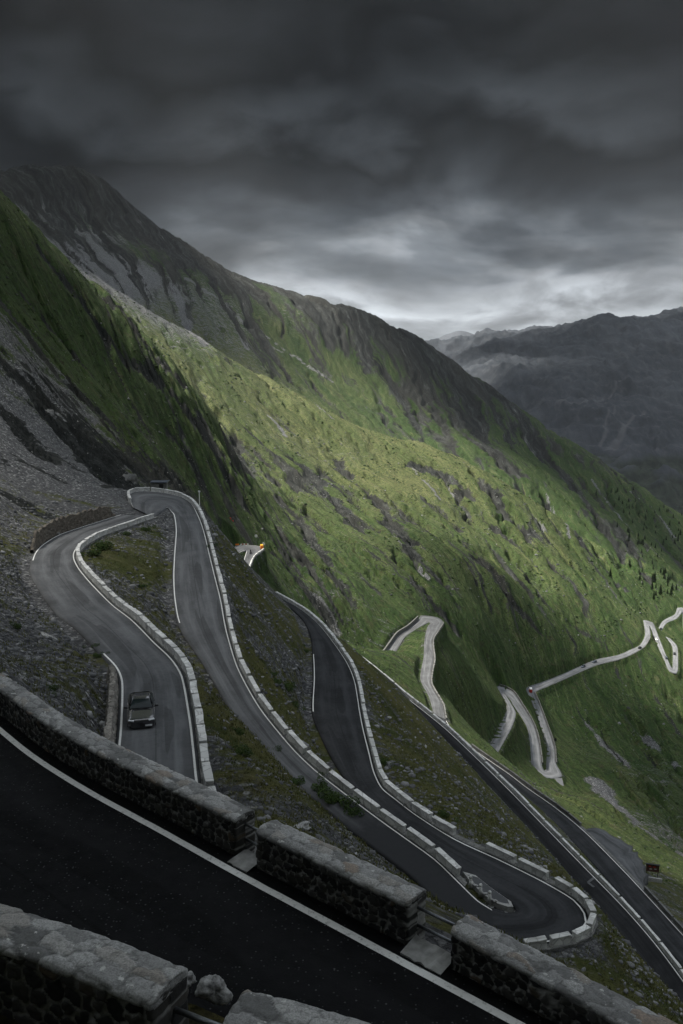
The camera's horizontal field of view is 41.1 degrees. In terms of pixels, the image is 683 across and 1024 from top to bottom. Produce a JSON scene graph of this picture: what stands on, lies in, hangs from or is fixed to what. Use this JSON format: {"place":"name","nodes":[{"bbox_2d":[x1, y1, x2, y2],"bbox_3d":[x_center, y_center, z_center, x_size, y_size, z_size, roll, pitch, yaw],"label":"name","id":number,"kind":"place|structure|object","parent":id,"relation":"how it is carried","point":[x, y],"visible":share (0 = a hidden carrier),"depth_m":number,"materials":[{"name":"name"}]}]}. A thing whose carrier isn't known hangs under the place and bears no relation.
{"place":"outdoors","nodes":[
{"label":"outdoors","id":0,"kind":"place"},
{"bbox_2d":[0,1003,224,1023],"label":"terrace ground","id":1,"kind":"structure","parent":0,"point":[195,1009],"depth_m":11.30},
{"bbox_2d":[0,904,188,1023],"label":"stone wall","id":2,"kind":"structure","parent":1,"relation":"on","point":[54,972],"depth_m":10.83,"materials":[{"name":"stone"}]},
{"bbox_2d":[173,1006,220,1023],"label":"pipe railing","id":3,"kind":"object","parent":2,"relation":"attached to","point":[190,1015],"visible":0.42,"depth_m":10.42,"materials":[{"name":"metal"}]},
{"bbox_2d":[187,971,196,987],"bbox_3d":[-2.027,6.066,11.803,0.224,0.211,0.260,10,14,43],"label":"boulder","id":4,"kind":"object","parent":1,"relation":"on","point":[191,978],"visible":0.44,"depth_m":11.79,"materials":[{"name":"stone"}]},
{"bbox_2d":[195,974,232,1005],"bbox_3d":[-1.615,6.076,11.561,0.474,0.346,0.267,0,10,0],"label":"boulder","id":5,"kind":"object","parent":1,"relation":"on","point":[214,989],"visible":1,"depth_m":11.49,"materials":[{"name":"stone"}]},
{"bbox_2d":[223,989,369,1023],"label":"stone wall","id":6,"kind":"structure","parent":1,"relation":"on","point":[249,1007],"depth_m":9.93,"materials":[{"name":"stone"}]},
{"bbox_2d":[30,515,200,782],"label":"road","id":7,"kind":"structure","parent":0,"point":[139,657],"depth_m":78.27,"materials":[{"name":"asphalt"}]},
{"bbox_2d":[124,691,157,728],"bbox_3d":[-13.594,13.239,61.816,2.280,1.495,4.678,-2,11,-12],"label":"car","id":8,"kind":"object","parent":7,"relation":"on","point":[140,707],"visible":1,"depth_m":60.83,"materials":[{"name":"grey paint"}]},
{"bbox_2d":[235,545,260,564],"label":"road","id":9,"kind":"structure","parent":0,"point":[248,557],"depth_m":382.73,"materials":[{"name":"asphalt"}]},
{"bbox_2d":[0,715,555,1023],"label":"road","id":10,"kind":"structure","parent":0,"point":[79,850],"depth_m":17.90,"materials":[{"name":"asphalt"}]},
{"bbox_2d":[0,673,254,855],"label":"stone wall","id":11,"kind":"structure","parent":10,"relation":"on","point":[215,818],"depth_m":22.12,"materials":[{"name":"stone"}]},
{"bbox_2d":[245,823,257,845],"bbox_3d":[-1.844,7.015,19.675,0.918,0.424,0.062,9,14,40],"label":"pipe railing","id":12,"kind":"object","parent":11,"relation":"attached to","point":[253,828],"visible":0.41,"depth_m":19.74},
{"bbox_2d":[227,849,257,872],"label":"threshold slab","id":13,"kind":"structure","parent":10,"relation":"on","point":[245,861],"depth_m":19.45,"materials":[{"name":"stone"}]},
{"bbox_2d":[256,820,426,944],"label":"stone wall","id":14,"kind":"structure","parent":10,"relation":"on","point":[374,897],"depth_m":17.79,"materials":[{"name":"stone"}]},
{"bbox_2d":[400,934,450,975],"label":"threshold slab","id":15,"kind":"structure","parent":10,"relation":"on","point":[434,958],"depth_m":16.44,"materials":[{"name":"concrete"}]},
{"bbox_2d":[451,915,676,1023],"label":"stone wall","id":16,"kind":"structure","parent":10,"relation":"on","point":[538,982],"depth_m":15.16,"materials":[{"name":"stone"}]},
{"bbox_2d":[417,906,454,942],"bbox_3d":[1.774,7.572,16.649,1.209,0.424,0.062,9,14,39],"label":"pipe railing","id":17,"kind":"object","parent":16,"relation":"attached to","point":[430,913],"visible":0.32,"depth_m":16.68,"materials":[{"name":"metal"}]},
{"bbox_2d":[130,491,493,926],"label":"road","id":18,"kind":"structure","parent":0,"point":[199,611],"depth_m":99.89,"materials":[{"name":"asphalt"}]},
{"bbox_2d":[0,164,682,1023],"bbox_3d":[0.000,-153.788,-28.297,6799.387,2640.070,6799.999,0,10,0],"label":"terrain","id":19,"kind":"structure","parent":0,"point":[348,372],"depth_m":560.37,"materials":[{"name":"plant"}]},
{"bbox_2d":[30,506,114,551],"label":"dry stone wall","id":20,"kind":"structure","parent":19,"relation":"on","point":[52,528],"depth_m":140.91,"materials":[{"name":"stone"}]},
{"bbox_2d":[90,540,113,554],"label":"shrub","id":21,"kind":"object","parent":19,"relation":"on","point":[105,545],"visible":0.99,"depth_m":125.61,"materials":[{"name":"green plant"}]},
{"bbox_2d":[103,664,118,742],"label":"dry stone wall","id":22,"kind":"structure","parent":19,"relation":"on","point":[111,718],"depth_m":62.55,"materials":[{"name":"stone"}]},
{"bbox_2d":[122,474,139,483],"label":"boulder","id":23,"kind":"object","parent":19,"relation":"on","point":[133,478],"visible":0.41,"depth_m":225.20,"materials":[{"name":"stone"}]},
{"bbox_2d":[75,516,213,784],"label":"retaining wall","id":24,"kind":"structure","parent":19,"relation":"on","point":[194,719],"depth_m":78.83,"materials":[{"name":"stone"}]},
{"bbox_2d":[115,597,125,608],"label":"parapet block","id":25,"kind":"structure","parent":24,"relation":"on","point":[119,601],"depth_m":94.14,"materials":[{"name":"stone"}]},
{"bbox_2d":[122,603,132,615],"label":"parapet block","id":26,"kind":"structure","parent":24,"relation":"on","point":[127,607],"depth_m":91.63,"materials":[{"name":"stone"}]},
{"bbox_2d":[130,608,142,621],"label":"parapet block","id":27,"kind":"structure","parent":24,"relation":"on","point":[135,613],"depth_m":88.84,"materials":[{"name":"stone"}]},
{"bbox_2d":[139,615,150,629],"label":"parapet block","id":28,"kind":"structure","parent":24,"relation":"on","point":[143,620],"depth_m":85.90,"materials":[{"name":"stone"}]},
{"bbox_2d":[146,622,158,637],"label":"parapet block","id":29,"kind":"structure","parent":24,"relation":"on","point":[151,627],"depth_m":83.32,"materials":[{"name":"stone"}]},
{"bbox_2d":[154,630,166,645],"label":"parapet block","id":30,"kind":"structure","parent":24,"relation":"on","point":[160,635],"depth_m":80.37,"materials":[{"name":"stone"}]},
{"bbox_2d":[163,639,177,654],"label":"parapet block","id":31,"kind":"structure","parent":24,"relation":"on","point":[169,645],"depth_m":77.55,"materials":[{"name":"stone"}]},
{"bbox_2d":[173,647,185,664],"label":"parapet block","id":32,"kind":"structure","parent":24,"relation":"on","point":[178,653],"depth_m":74.82,"materials":[{"name":"stone"}]},
{"bbox_2d":[180,657,192,674],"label":"parapet block","id":33,"kind":"structure","parent":24,"relation":"on","point":[185,663],"depth_m":71.98,"materials":[{"name":"stone"}]},
{"bbox_2d":[186,667,195,686],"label":"parapet block","id":34,"kind":"structure","parent":24,"relation":"on","point":[190,675],"depth_m":68.84,"materials":[{"name":"stone"}]},
{"bbox_2d":[189,680,197,701],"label":"parapet block","id":35,"kind":"structure","parent":24,"relation":"on","point":[193,687],"depth_m":65.93,"materials":[{"name":"stone"}]},
{"bbox_2d":[192,693,201,711],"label":"parapet block","id":36,"kind":"structure","parent":24,"relation":"on","point":[196,701],"depth_m":62.83,"materials":[{"name":"stone"}]},
{"bbox_2d":[195,708,203,733],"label":"parapet block","id":37,"kind":"structure","parent":24,"relation":"on","point":[199,716],"depth_m":59.97,"materials":[{"name":"concrete"}]},
{"bbox_2d":[197,724,206,743],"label":"parapet block","id":38,"kind":"structure","parent":24,"relation":"on","point":[202,736],"depth_m":56.93,"materials":[{"name":"concrete"}]},
{"bbox_2d":[199,743,208,771],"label":"parapet block","id":39,"kind":"structure","parent":24,"relation":"on","point":[203,747],"depth_m":53.99,"materials":[{"name":"stone"}]},
{"bbox_2d":[201,762,213,786],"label":"parapet block","id":40,"kind":"structure","parent":24,"relation":"on","point":[208,778],"depth_m":50.77,"materials":[{"name":"stone"}]},
{"bbox_2d":[150,480,168,488],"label":"hut","id":41,"kind":"object","parent":19,"relation":"on","point":[162,484],"visible":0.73,"depth_m":186.84,"materials":[{"name":"grey paint"}]},
{"bbox_2d":[233,744,252,756],"bbox_3d":[-6.951,15.530,58.791,2.430,0.748,1.320,-3,11,-17],"label":"shrub","id":42,"kind":"object","parent":19,"relation":"on","point":[244,751],"visible":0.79,"depth_m":58.84,"materials":[{"name":"green plant"}]},
{"bbox_2d":[283,681,295,691],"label":"shrub","id":43,"kind":"object","parent":19,"relation":"on","point":[288,685],"visible":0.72,"depth_m":117.39,"materials":[{"name":"green plant"}]},
{"bbox_2d":[290,775,304,785],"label":"shrub","id":44,"kind":"object","parent":19,"relation":"on","point":[299,779],"visible":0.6,"depth_m":65.97,"materials":[{"name":"green plant"}]},
{"bbox_2d":[130,492,466,885],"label":"retaining wall","id":45,"kind":"structure","parent":19,"relation":"on","point":[461,880],"depth_m":91.86,"materials":[{"name":"stone"}]},
{"bbox_2d":[227,617,233,633],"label":"parapet block","id":46,"kind":"structure","parent":45,"relation":"on","point":[230,625],"depth_m":111.64,"materials":[{"name":"stone"}]},
{"bbox_2d":[230,631,237,648],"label":"parapet block","id":47,"kind":"structure","parent":45,"relation":"on","point":[233,639],"depth_m":108.42,"materials":[{"name":"stone"}]},
{"bbox_2d":[234,645,241,662],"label":"parapet block","id":48,"kind":"structure","parent":45,"relation":"on","point":[238,653],"depth_m":105.23,"materials":[{"name":"stone"}]},
{"bbox_2d":[239,659,250,679],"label":"parapet block","id":49,"kind":"structure","parent":45,"relation":"on","point":[243,666],"depth_m":102.29,"materials":[{"name":"stone"}]},
{"bbox_2d":[247,675,259,696],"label":"parapet block","id":50,"kind":"structure","parent":45,"relation":"on","point":[253,686],"depth_m":99.38,"materials":[{"name":"stone"}]},
{"bbox_2d":[257,693,272,714],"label":"parapet block","id":51,"kind":"structure","parent":45,"relation":"on","point":[264,703],"depth_m":96.58,"materials":[{"name":"stone"}]},
{"bbox_2d":[271,711,288,734],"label":"parapet block","id":52,"kind":"structure","parent":45,"relation":"on","point":[282,726],"depth_m":93.89,"materials":[{"name":"concrete"}]},
{"bbox_2d":[286,730,307,754],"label":"parapet block","id":53,"kind":"structure","parent":45,"relation":"on","point":[293,738],"depth_m":91.27,"materials":[{"name":"stone"}]},
{"bbox_2d":[305,750,329,774],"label":"parapet block","id":54,"kind":"structure","parent":45,"relation":"on","point":[315,760],"depth_m":89.03,"materials":[{"name":"concrete"}]},
{"bbox_2d":[328,770,354,793],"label":"parapet block","id":55,"kind":"structure","parent":45,"relation":"on","point":[341,782],"depth_m":86.89,"materials":[{"name":"stone"}]},
{"bbox_2d":[353,788,379,813],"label":"parapet block","id":56,"kind":"structure","parent":45,"relation":"on","point":[370,804],"depth_m":84.58,"materials":[{"name":"stone"}]},
{"bbox_2d":[379,808,405,832],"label":"parapet block","id":57,"kind":"structure","parent":45,"relation":"on","point":[393,820],"depth_m":82.27,"materials":[{"name":"stone"}]},
{"bbox_2d":[406,826,435,853],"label":"parapet block","id":58,"kind":"structure","parent":45,"relation":"on","point":[421,840],"depth_m":79.79,"materials":[{"name":"stone"}]},
{"bbox_2d":[434,847,460,875],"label":"parapet block","id":59,"kind":"structure","parent":45,"relation":"on","point":[449,863],"depth_m":77.18,"materials":[{"name":"stone"}]},
{"bbox_2d":[293,821,310,830],"bbox_3d":[-2.234,16.498,47.800,1.067,0.452,1.670,-2,-8,22],"label":"boulder","id":60,"kind":"object","parent":19,"relation":"on","point":[304,824],"visible":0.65,"depth_m":47.62,"materials":[{"name":"stone"}]},
{"bbox_2d":[311,772,327,790],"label":"shrub","id":61,"kind":"object","parent":19,"relation":"on","point":[318,786],"visible":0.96,"depth_m":86.49,"materials":[{"name":"green plant"}]},
{"bbox_2d":[316,794,353,806],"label":"shrub","id":62,"kind":"object","parent":19,"relation":"on","point":[340,801],"visible":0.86,"depth_m":84.30,"materials":[{"name":"green plant"}]},
{"bbox_2d":[317,786,360,805],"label":"shrub","id":63,"kind":"object","parent":19,"relation":"on","point":[322,790],"visible":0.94,"depth_m":84.74,"materials":[{"name":"green plant"}]},
{"bbox_2d":[0,474,682,1022],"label":"scree stones","id":64,"kind":"object","parent":19,"relation":"on","point":[210,690],"visible":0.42,"depth_m":98.26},
{"bbox_2d":[0,509,682,1023],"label":"grass tufts","id":65,"kind":"object","parent":19,"relation":"on","point":[436,901],"visible":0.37,"depth_m":77.43,"materials":[{"name":"plant"}]},
{"bbox_2d":[0,189,682,892],"bbox_3d":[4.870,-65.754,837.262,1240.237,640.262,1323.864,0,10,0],"label":"scrub","id":66,"kind":"object","parent":19,"relation":"on","point":[408,541],"visible":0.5,"depth_m":623.18,"materials":[{"name":"green plant"}]},
{"bbox_2d":[0,239,682,888],"bbox_3d":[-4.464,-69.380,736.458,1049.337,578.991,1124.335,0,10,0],"label":"slope boulders","id":67,"kind":"object","parent":19,"relation":"on","point":[362,521],"visible":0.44,"depth_m":659.13,"materials":[{"name":"stone"}]},
{"bbox_2d":[343,805,364,816],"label":"shrub","id":68,"kind":"object","parent":19,"relation":"on","point":[351,810],"visible":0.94,"depth_m":83.20,"materials":[{"name":"green plant"}]},
{"bbox_2d":[383,616,418,650],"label":"retaining wall","id":69,"kind":"structure","parent":19,"relation":"on","point":[403,629],"depth_m":437.53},
{"bbox_2d":[437,809,458,821],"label":"shrub","id":70,"kind":"object","parent":19,"relation":"on","point":[443,813],"visible":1,"depth_m":90.71,"materials":[{"name":"green plant"}]},
{"bbox_2d":[304,611,597,952],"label":"retaining wall","id":71,"kind":"structure","parent":19,"relation":"on","point":[549,881],"depth_m":79.63,"materials":[{"name":"stone"}]},
{"bbox_2d":[378,769,387,784],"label":"parapet block","id":72,"kind":"structure","parent":71,"relation":"on","point":[382,775],"depth_m":98.78,"materials":[{"name":"concrete"}]},
{"bbox_2d":[384,780,399,795],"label":"parapet block","id":73,"kind":"structure","parent":71,"relation":"on","point":[391,787],"depth_m":95.56,"materials":[{"name":"stone"}]},
{"bbox_2d":[396,790,413,807],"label":"parapet block","id":74,"kind":"structure","parent":71,"relation":"on","point":[405,798],"depth_m":92.40,"materials":[{"name":"stone"}]},
{"bbox_2d":[411,801,432,821],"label":"parapet block","id":75,"kind":"structure","parent":71,"relation":"on","point":[423,811],"depth_m":89.25,"materials":[{"name":"stone"}]},
{"bbox_2d":[431,815,456,834],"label":"parapet block","id":76,"kind":"structure","parent":71,"relation":"on","point":[444,825],"depth_m":86.35,"materials":[{"name":"stone"}]},
{"bbox_2d":[486,842,516,863],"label":"parapet block","id":77,"kind":"structure","parent":71,"relation":"on","point":[501,853],"depth_m":80.87,"materials":[{"name":"stone"}]},
{"bbox_2d":[518,857,548,879],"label":"parapet block","id":78,"kind":"structure","parent":71,"relation":"on","point":[533,868],"depth_m":78.17,"materials":[{"name":"stone"}]},
{"bbox_2d":[523,936,547,949],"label":"parapet block","id":79,"kind":"structure","parent":71,"relation":"on","point":[539,943],"depth_m":67.26,"materials":[{"name":"stone"}]},
{"bbox_2d":[549,931,570,947],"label":"parapet block","id":80,"kind":"structure","parent":71,"relation":"on","point":[559,939],"depth_m":67.69,"materials":[{"name":"stone"}]},
{"bbox_2d":[554,876,573,893],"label":"parapet block","id":81,"kind":"structure","parent":71,"relation":"on","point":[563,884],"depth_m":75.46,"materials":[{"name":"concrete"}]},
{"bbox_2d":[572,887,587,904],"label":"parapet block","id":82,"kind":"structure","parent":71,"relation":"on","point":[579,895],"depth_m":73.80,"materials":[{"name":"stone"}]},
{"bbox_2d":[571,924,590,941],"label":"parapet block","id":83,"kind":"structure","parent":71,"relation":"on","point":[581,933],"depth_m":68.47,"materials":[{"name":"stone"}]},
{"bbox_2d":[585,899,596,915],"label":"parapet block","id":84,"kind":"structure","parent":71,"relation":"on","point":[589,907],"depth_m":71.89,"materials":[{"name":"stone"}]},
{"bbox_2d":[586,913,596,932],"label":"parapet block","id":85,"kind":"structure","parent":71,"relation":"on","point":[591,921],"depth_m":69.96,"materials":[{"name":"concrete"}]},
{"bbox_2d":[463,872,512,912],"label":"traffic island","id":86,"kind":"structure","parent":19,"relation":"on","point":[503,903],"depth_m":73.60,"materials":[{"name":"concrete"}]},
{"bbox_2d":[410,699,681,976],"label":"retaining wall","id":87,"kind":"structure","parent":19,"relation":"on","point":[560,841],"depth_m":182.47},
{"bbox_2d":[499,775,513,790],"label":"parapet block","id":88,"kind":"structure","parent":87,"relation":"on","point":[506,782],"depth_m":203.54,"materials":[{"name":"stone"}]},
{"bbox_2d":[513,788,528,805],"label":"parapet block","id":89,"kind":"structure","parent":87,"relation":"on","point":[520,797],"depth_m":198.29,"materials":[{"name":"stone"}]},
{"bbox_2d":[528,804,544,822],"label":"parapet block","id":90,"kind":"structure","parent":87,"relation":"on","point":[536,813],"depth_m":192.84,"materials":[{"name":"stone"}]},
{"bbox_2d":[544,821,561,839],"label":"parapet block","id":91,"kind":"structure","parent":87,"relation":"on","point":[557,834],"depth_m":187.41,"materials":[{"name":"stone"}]},
{"bbox_2d":[561,838,579,857],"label":"parapet block","id":92,"kind":"structure","parent":87,"relation":"on","point":[570,847],"depth_m":182.40,"materials":[{"name":"stone"}]},
{"bbox_2d":[579,856,599,877],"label":"parapet block","id":93,"kind":"structure","parent":87,"relation":"on","point":[589,866],"depth_m":177.08,"materials":[{"name":"stone"}]},
{"bbox_2d":[599,875,619,898],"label":"parapet block","id":94,"kind":"structure","parent":87,"relation":"on","point":[611,889],"depth_m":171.86,"materials":[{"name":"concrete"}]},
{"bbox_2d":[619,897,640,920],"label":"parapet block","id":95,"kind":"structure","parent":87,"relation":"on","point":[629,908],"depth_m":166.60,"materials":[{"name":"stone"}]},
{"bbox_2d":[640,919,660,944],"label":"parapet block","id":96,"kind":"structure","parent":87,"relation":"on","point":[652,934],"depth_m":161.14,"materials":[{"name":"concrete"}]},
{"bbox_2d":[659,942,681,971],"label":"parapet block","id":97,"kind":"structure","parent":87,"relation":"on","point":[672,959],"depth_m":155.56,"materials":[{"name":"stone"}]},
{"bbox_2d":[459,735,682,932],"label":"retaining wall","id":98,"kind":"structure","parent":19,"relation":"on","point":[619,863],"depth_m":198.68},
{"bbox_2d":[644,885,658,903],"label":"parapet block","id":99,"kind":"structure","parent":98,"relation":"on","point":[654,898],"depth_m":181.36,"materials":[{"name":"stone"}]},
{"bbox_2d":[658,901,673,919],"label":"parapet block","id":100,"kind":"structure","parent":98,"relation":"on","point":[667,912],"depth_m":175.48,"materials":[{"name":"stone"}]},
{"bbox_2d":[673,917,682,931],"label":"parapet block","id":101,"kind":"structure","parent":98,"relation":"on","point":[677,923],"depth_m":170.77,"materials":[{"name":"concrete"}]},
{"bbox_2d":[545,636,650,687],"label":"retaining wall","id":102,"kind":"structure","parent":19,"relation":"on","point":[603,663],"depth_m":658.34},
{"bbox_2d":[585,828,648,887],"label":"lay by","id":103,"kind":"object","parent":19,"relation":"on","point":[625,855],"visible":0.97,"depth_m":200.31,"materials":[{"name":"grey concrete"}]},
{"bbox_2d":[646,863,659,877],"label":"notice board","id":104,"kind":"object","parent":19,"relation":"on","point":[651,867],"visible":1,"depth_m":191.47,"materials":[{"name":"red paint"}]},
{"bbox_2d":[0,0,682,340],"label":"sky","id":105,"kind":"structure","parent":0,"point":[431,169],"materials":[{"name":"grey"}]},
{"bbox_2d":[283,599,587,943],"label":"road","id":106,"kind":"structure","parent":0,"point":[541,907],"depth_m":92.23,"materials":[{"name":"asphalt"}]},
{"bbox_2d":[428,331,473,340],"bbox_3d":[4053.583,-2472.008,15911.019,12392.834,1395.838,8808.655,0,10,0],"label":"distant peak","id":107,"kind":"structure","parent":0,"point":[453,334],"depth_m":16847.04,"materials":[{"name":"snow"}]},
{"bbox_2d":[387,615,682,967],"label":"road","id":108,"kind":"structure","parent":0,"point":[647,909],"depth_m":204.36,"materials":[{"name":"asphalt"}]},
{"bbox_2d":[407,697,682,1002],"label":"road","id":109,"kind":"structure","parent":0,"point":[633,931],"depth_m":175.04,"materials":[{"name":"asphalt"}]},
{"bbox_2d":[425,307,682,514],"bbox_3d":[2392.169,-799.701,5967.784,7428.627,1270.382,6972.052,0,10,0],"label":"mountain range","id":110,"kind":"structure","parent":0,"point":[607,388],"depth_m":5363.33,"materials":[{"name":"stone"}]},
{"bbox_2d":[491,620,677,778],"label":"road","id":111,"kind":"structure","parent":0,"point":[552,771],"depth_m":499.17,"materials":[{"name":"asphalt"}]},
{"bbox_2d":[659,607,682,628],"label":"road","id":112,"kind":"structure","parent":0,"point":[677,614],"depth_m":880.85,"materials":[{"name":"asphalt"}]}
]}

